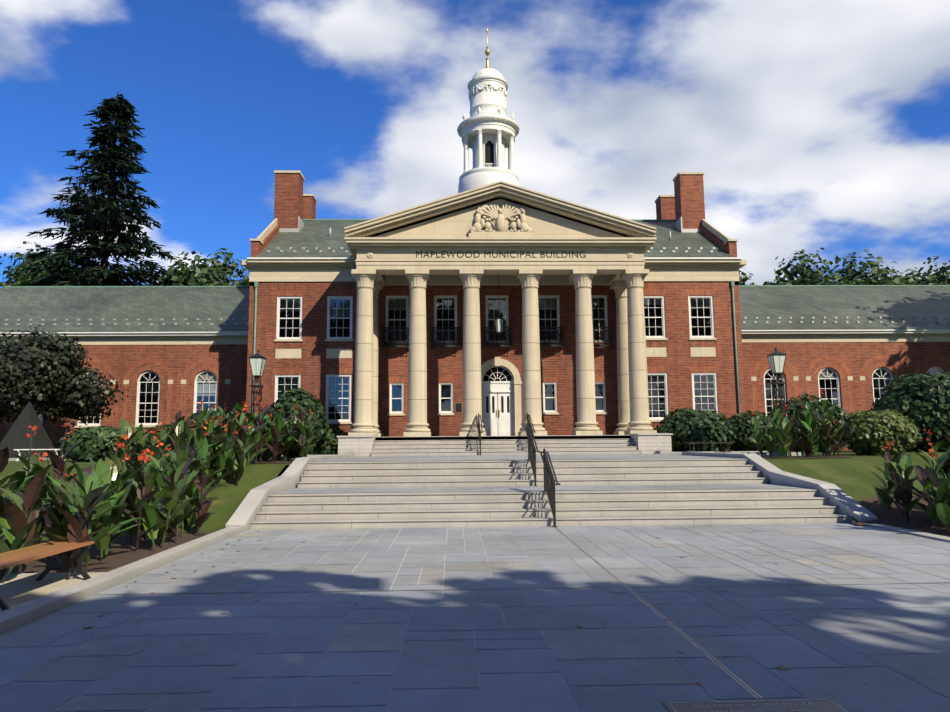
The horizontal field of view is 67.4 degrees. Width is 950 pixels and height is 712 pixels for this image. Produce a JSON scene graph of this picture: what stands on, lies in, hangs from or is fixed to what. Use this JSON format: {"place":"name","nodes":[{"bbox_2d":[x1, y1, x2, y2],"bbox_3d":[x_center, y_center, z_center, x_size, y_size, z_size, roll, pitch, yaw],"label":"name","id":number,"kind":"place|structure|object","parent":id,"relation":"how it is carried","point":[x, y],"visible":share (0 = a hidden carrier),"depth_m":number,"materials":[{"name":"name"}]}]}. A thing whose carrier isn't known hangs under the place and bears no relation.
{"place":"outdoors","nodes":[
{"label":"outdoors","id":0,"kind":"place"},
{"bbox_2d":[0,450,947,540],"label":"lawn","id":1,"kind":"structure","parent":0,"point":[854,477],"depth_m":17.98,"materials":[{"name":"green plant"}]},
{"bbox_2d":[0,401,58,460],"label":"pyramid sculpture","id":2,"kind":"object","parent":1,"relation":"on","point":[15,437],"visible":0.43,"depth_m":26.67,"materials":[{"name":"stone"}]},
{"bbox_2d":[14,449,64,461],"bbox_3d":[-15.240,3.487,25.031,1.600,0.437,0.656,0,-7,-2],"label":"white bench","id":3,"kind":"object","parent":1,"relation":"on","point":[27,450],"visible":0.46,"depth_m":24.80,"materials":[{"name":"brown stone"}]},
{"bbox_2d":[0,241,100,287],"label":"tree","id":4,"kind":"object","parent":1,"relation":"on","point":[19,276],"visible":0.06,"depth_m":58.60,"materials":[{"name":"green plant"}]},
{"bbox_2d":[0,325,129,426],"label":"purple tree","id":5,"kind":"object","parent":1,"relation":"on","point":[42,373],"visible":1,"depth_m":29.88,"materials":[{"name":"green plant"}]},
{"bbox_2d":[40,261,124,284],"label":"tree","id":6,"kind":"object","parent":1,"relation":"on","point":[63,277],"depth_m":55.37,"materials":[{"name":"green plant"}]},
{"bbox_2d":[57,425,146,461],"bbox_3d":[-12.293,2.955,23.567,2.674,1.346,2.202,0,-7,-2],"label":"shrub","id":7,"kind":"object","parent":1,"relation":"on","point":[101,443],"visible":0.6,"depth_m":22.83,"materials":[{"name":"green plant"}]},
{"bbox_2d":[23,91,182,285],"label":"tall conifer","id":8,"kind":"object","parent":1,"relation":"on","point":[106,223],"visible":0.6,"depth_m":51.03,"materials":[{"name":"green plant"}]},
{"bbox_2d":[0,286,249,456],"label":"wing","id":9,"kind":"structure","parent":1,"relation":"on","point":[164,354],"depth_m":35.50,"materials":[{"name":"red brick"}]},
{"bbox_2d":[143,424,167,453],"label":"shrub","id":10,"kind":"object","parent":1,"relation":"on","point":[149,436],"visible":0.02,"depth_m":32.48,"materials":[{"name":"green plant"}]},
{"bbox_2d":[150,423,174,450],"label":"shrub","id":11,"kind":"object","parent":1,"relation":"on","point":[167,427],"visible":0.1,"depth_m":27.85,"materials":[{"name":"green plant"}]},
{"bbox_2d":[145,246,249,285],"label":"tree","id":12,"kind":"object","parent":1,"relation":"on","point":[204,273],"visible":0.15,"depth_m":54.30,"materials":[{"name":"green plant"}]},
{"bbox_2d":[174,410,222,444],"bbox_3d":[-10.141,3.124,27.741,2.822,2.098,2.371,0,-7,-2],"label":"shrub","id":13,"kind":"object","parent":1,"relation":"on","point":[216,414],"depth_m":27.31,"materials":[{"name":"green plant"}]},
{"bbox_2d":[249,350,266,416],"bbox_3d":[-7.751,1.730,25.263,0.540,4.030,0.540,0,-7,-2],"label":"lamp post","id":14,"kind":"object","parent":1,"relation":"on","point":[257,360],"visible":0.44,"depth_m":25.25,"materials":[{"name":"black metal"}]},
{"bbox_2d":[267,387,328,454],"bbox_3d":[-7.501,2.952,29.990,2.739,3.258,2.456,0,-7,-2],"label":"shrub","id":15,"kind":"object","parent":1,"relation":"on","point":[287,400],"visible":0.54,"depth_m":29.50,"materials":[{"name":"green plant"}]},
{"bbox_2d":[318,428,347,454],"bbox_3d":[-6.130,3.807,30.789,1.606,1.375,1.311,0,-7,-2],"label":"shrub","id":16,"kind":"object","parent":1,"relation":"on","point":[329,446],"visible":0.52,"depth_m":30.36,"materials":[{"name":"green plant"}]},
{"bbox_2d":[7,456,949,573],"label":"mulch bed","id":17,"kind":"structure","parent":1,"relation":"on","point":[121,552],"depth_m":12.62,"materials":[{"name":"brown soil"}]},
{"bbox_2d":[0,397,320,581],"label":"canna plants","id":18,"kind":"object","parent":17,"relation":"on","point":[151,492],"visible":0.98,"depth_m":11.52,"materials":[{"name":"green plant"}]},
{"bbox_2d":[745,389,850,457],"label":"canna plants","id":19,"kind":"object","parent":17,"relation":"on","point":[782,430],"visible":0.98,"depth_m":22.24,"materials":[{"name":"green plant"}]},
{"bbox_2d":[868,430,949,531],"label":"canna plants","id":20,"kind":"object","parent":17,"relation":"on","point":[933,478],"visible":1,"depth_m":13.77,"materials":[{"name":"green plant"}]},
{"bbox_2d":[242,257,746,475],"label":"facade","id":21,"kind":"structure","parent":1,"relation":"on","point":[306,324],"depth_m":32.60,"materials":[{"name":"brick"}]},
{"bbox_2d":[455,357,521,435],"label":"entrance door","id":22,"kind":"structure","parent":21,"relation":"attached to","point":[500,389],"depth_m":32.39,"materials":[{"name":"wood"}]},
{"bbox_2d":[250,170,739,412],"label":"roof","id":23,"kind":"structure","parent":21,"relation":"on","point":[679,223],"depth_m":36.80,"materials":[{"name":"tile"}]},
{"bbox_2d":[457,27,519,192],"bbox_3d":[0.755,-12.011,39.986,3.520,13.898,3.520,0,-7,-2],"label":"cupola","id":24,"kind":"object","parent":23,"relation":"on","point":[487,85],"depth_m":39.14,"materials":[{"name":"white paint"}]},
{"bbox_2d":[381,326,612,356],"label":"balconies","id":25,"kind":"structure","parent":21,"relation":"attached to","point":[605,333],"depth_m":32.19,"materials":[{"name":"black metal"}]},
{"bbox_2d":[337,181,672,455],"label":"portico","id":26,"kind":"structure","parent":1,"relation":"on","point":[615,262],"depth_m":29.72,"materials":[{"name":"stone"}]},
{"bbox_2d":[344,196,632,236],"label":"molding","id":27,"kind":"structure","parent":26,"relation":"attached to","point":[497,198],"depth_m":31.44,"materials":[{"name":"beige stone"}]},
{"bbox_2d":[494,274,503,336],"bbox_3d":[1.054,-2.324,31.357,0.440,3.020,0.381,0,-7,-2],"label":"hanging lantern","id":28,"kind":"object","parent":26,"relation":"hanging from","point":[499,320],"visible":0.98,"depth_m":31.13,"materials":[{"name":"metal"}]},
{"bbox_2d":[469,204,532,236],"bbox_3d":[1.078,-5.644,30.079,2.700,1.598,0.340,0,-7,-2],"label":"pediment sculpture","id":29,"kind":"object","parent":26,"relation":"on","point":[498,216],"visible":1,"depth_m":30.03,"materials":[{"name":"stone"}]},
{"bbox_2d":[416,251,585,257],"bbox_3d":[1.092,-4.254,29.834,7.100,0.280,0.016,0,-7,-2],"label":"building lettering","id":30,"kind":"object","parent":26,"relation":"attached to","point":[501,253],"visible":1,"depth_m":29.83,"materials":[{"name":"brown metal"}]},
{"bbox_2d":[654,408,736,451],"bbox_3d":[9.023,3.180,29.275,3.314,2.139,2.660,0,-7,-2],"label":"shrub","id":31,"kind":"object","parent":1,"relation":"on","point":[687,425],"visible":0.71,"depth_m":28.45,"materials":[{"name":"green plant"}]},
{"bbox_2d":[739,270,754,284],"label":"tree","id":32,"kind":"object","parent":1,"relation":"on","point":[744,279],"depth_m":59.93,"materials":[{"name":"green plant"}]},
{"bbox_2d":[727,411,774,451],"bbox_3d":[11.718,3.295,30.088,2.639,1.975,2.138,0,-7,-2],"label":"shrub","id":33,"kind":"object","parent":1,"relation":"on","point":[743,430],"visible":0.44,"depth_m":29.49,"materials":[{"name":"green plant"}]},
{"bbox_2d":[767,347,786,451],"bbox_3d":[10.852,1.631,25.419,0.540,4.030,0.540,0,-7,-2],"label":"lamp post","id":34,"kind":"object","parent":1,"relation":"on","point":[776,359],"visible":0.52,"depth_m":25.41,"materials":[{"name":"black metal"}]},
{"bbox_2d":[768,393,849,451],"bbox_3d":[14.748,3.075,31.446,3.807,2.827,3.068,0,-7,-2],"label":"shrub","id":35,"kind":"object","parent":1,"relation":"on","point":[841,416],"visible":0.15,"depth_m":30.72,"materials":[{"name":"green plant"}]},
{"bbox_2d":[785,262,832,284],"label":"tree","id":36,"kind":"object","parent":1,"relation":"on","point":[798,277],"visible":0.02,"depth_m":64.96,"materials":[{"name":"green plant"}]},
{"bbox_2d":[763,247,868,284],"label":"tree","id":37,"kind":"object","parent":1,"relation":"on","point":[795,271],"visible":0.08,"depth_m":58.52,"materials":[{"name":"green plant"}]},
{"bbox_2d":[739,285,949,450],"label":"wing","id":38,"kind":"structure","parent":1,"relation":"on","point":[851,348],"depth_m":36.55,"materials":[{"name":"red brick"}]},
{"bbox_2d":[828,247,910,284],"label":"tree","id":39,"kind":"object","parent":1,"relation":"on","point":[850,272],"visible":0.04,"depth_m":62.02,"materials":[{"name":"green plant"}]},
{"bbox_2d":[840,409,922,455],"bbox_3d":[13.872,2.711,24.470,2.414,1.782,2.285,0,-7,-2],"label":"shrub","id":40,"kind":"object","parent":1,"relation":"on","point":[868,432],"visible":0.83,"depth_m":23.81,"materials":[{"name":"green plant"}]},
{"bbox_2d":[863,266,938,284],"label":"tree","id":41,"kind":"object","parent":1,"relation":"on","point":[909,278],"visible":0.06,"depth_m":63.37,"materials":[{"name":"green plant"}]},
{"bbox_2d":[868,372,949,451],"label":"shrub","id":42,"kind":"object","parent":1,"relation":"on","point":[921,401],"visible":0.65,"depth_m":27.91,"materials":[{"name":"green plant"}]},
{"bbox_2d":[900,256,949,284],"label":"tree","id":43,"kind":"object","parent":1,"relation":"on","point":[941,276],"visible":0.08,"depth_m":60.77,"materials":[{"name":"green plant"}]},
{"bbox_2d":[0,523,949,711],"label":"plaza paving","id":44,"kind":"structure","parent":0,"point":[851,617],"depth_m":6.71,"materials":[{"name":"grey stone"}]},
{"bbox_2d":[0,541,94,610],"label":"bench","id":45,"kind":"object","parent":44,"relation":"on","point":[8,559],"visible":0.85,"depth_m":8.21,"materials":[{"name":"brown wood"}]},
{"bbox_2d":[82,537,788,683],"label":"paving litter","id":46,"kind":"object","parent":44,"relation":"on","point":[782,668],"visible":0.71,"depth_m":6.72,"materials":[{"name":"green plant"}]},
{"bbox_2d":[662,698,851,711],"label":"plaza plaque","id":47,"kind":"object","parent":44,"relation":"on","point":[826,705],"visible":1,"depth_m":4.53,"materials":[{"name":"metal"}]},
{"bbox_2d":[693,703,813,706],"bbox_3d":[1.776,2.225,4.543,0.780,0.001,0.043,0,-7,-2],"label":"plaque title","id":48,"kind":"object","parent":47,"relation":"on","point":[720,705],"visible":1,"depth_m":4.54,"materials":[{"name":"grey"}]},
{"bbox_2d":[716,709,808,711],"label":"plaque line","id":49,"kind":"object","parent":47,"relation":"on","point":[760,710],"visible":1,"depth_m":4.44,"materials":[{"name":"grey"}]},
{"bbox_2d":[0,0,949,287],"label":"sky","id":50,"kind":"structure","parent":0,"point":[809,125],"materials":[{"name":"blue"}]},
{"label":"ground","id":51,"kind":"structure","parent":0,"visible":0},
{"bbox_2d":[250,435,849,529],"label":"stairs","id":52,"kind":"structure","parent":51,"relation":"on","point":[415,483],"depth_m":15.91,"materials":[{"name":"stone"}]},
{"bbox_2d":[476,413,482,454],"bbox_3d":[0.176,3.063,28.015,0.188,1.691,2.238,0,-7,-2],"label":"railing","id":53,"kind":"object","parent":52,"relation":"on","point":[478,426],"visible":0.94,"depth_m":27.77,"materials":[{"name":"black metal"}]},
{"bbox_2d":[525,413,535,437],"bbox_3d":[2.175,3.055,28.074,0.188,1.691,2.238,0,-7,-2],"label":"railing","id":54,"kind":"object","parent":52,"relation":"on","point":[529,423],"visible":0.54,"depth_m":28.26,"materials":[{"name":"black metal"}]},
{"bbox_2d":[524,425,539,485],"bbox_3d":[1.463,2.550,18.359,0.188,1.561,2.038,0,-7,-2],"label":"railing","id":55,"kind":"object","parent":52,"relation":"on","point":[532,451],"visible":0.94,"depth_m":18.18,"materials":[{"name":"black metal"}]},
{"bbox_2d":[539,449,559,526],"bbox_3d":[1.563,2.746,15.013,0.188,1.561,2.038,0,-7,-2],"label":"railing","id":56,"kind":"object","parent":52,"relation":"on","point":[549,484],"visible":0.94,"depth_m":14.84,"materials":[{"name":"black metal"}]},
{"bbox_2d":[225,451,877,531],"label":"stair cheek curbs","id":57,"kind":"structure","parent":52,"relation":"on","point":[250,506],"depth_m":16.40,"materials":[{"name":"stone"}]},
{"bbox_2d":[685,442,733,452],"bbox_3d":[8.543,3.366,25.946,1.600,0.447,0.657,0,-7,-2],"label":"bench","id":58,"kind":"object","parent":52,"relation":"on","point":[724,443],"visible":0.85,"depth_m":25.73,"materials":[{"name":"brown wood"}]}
]}

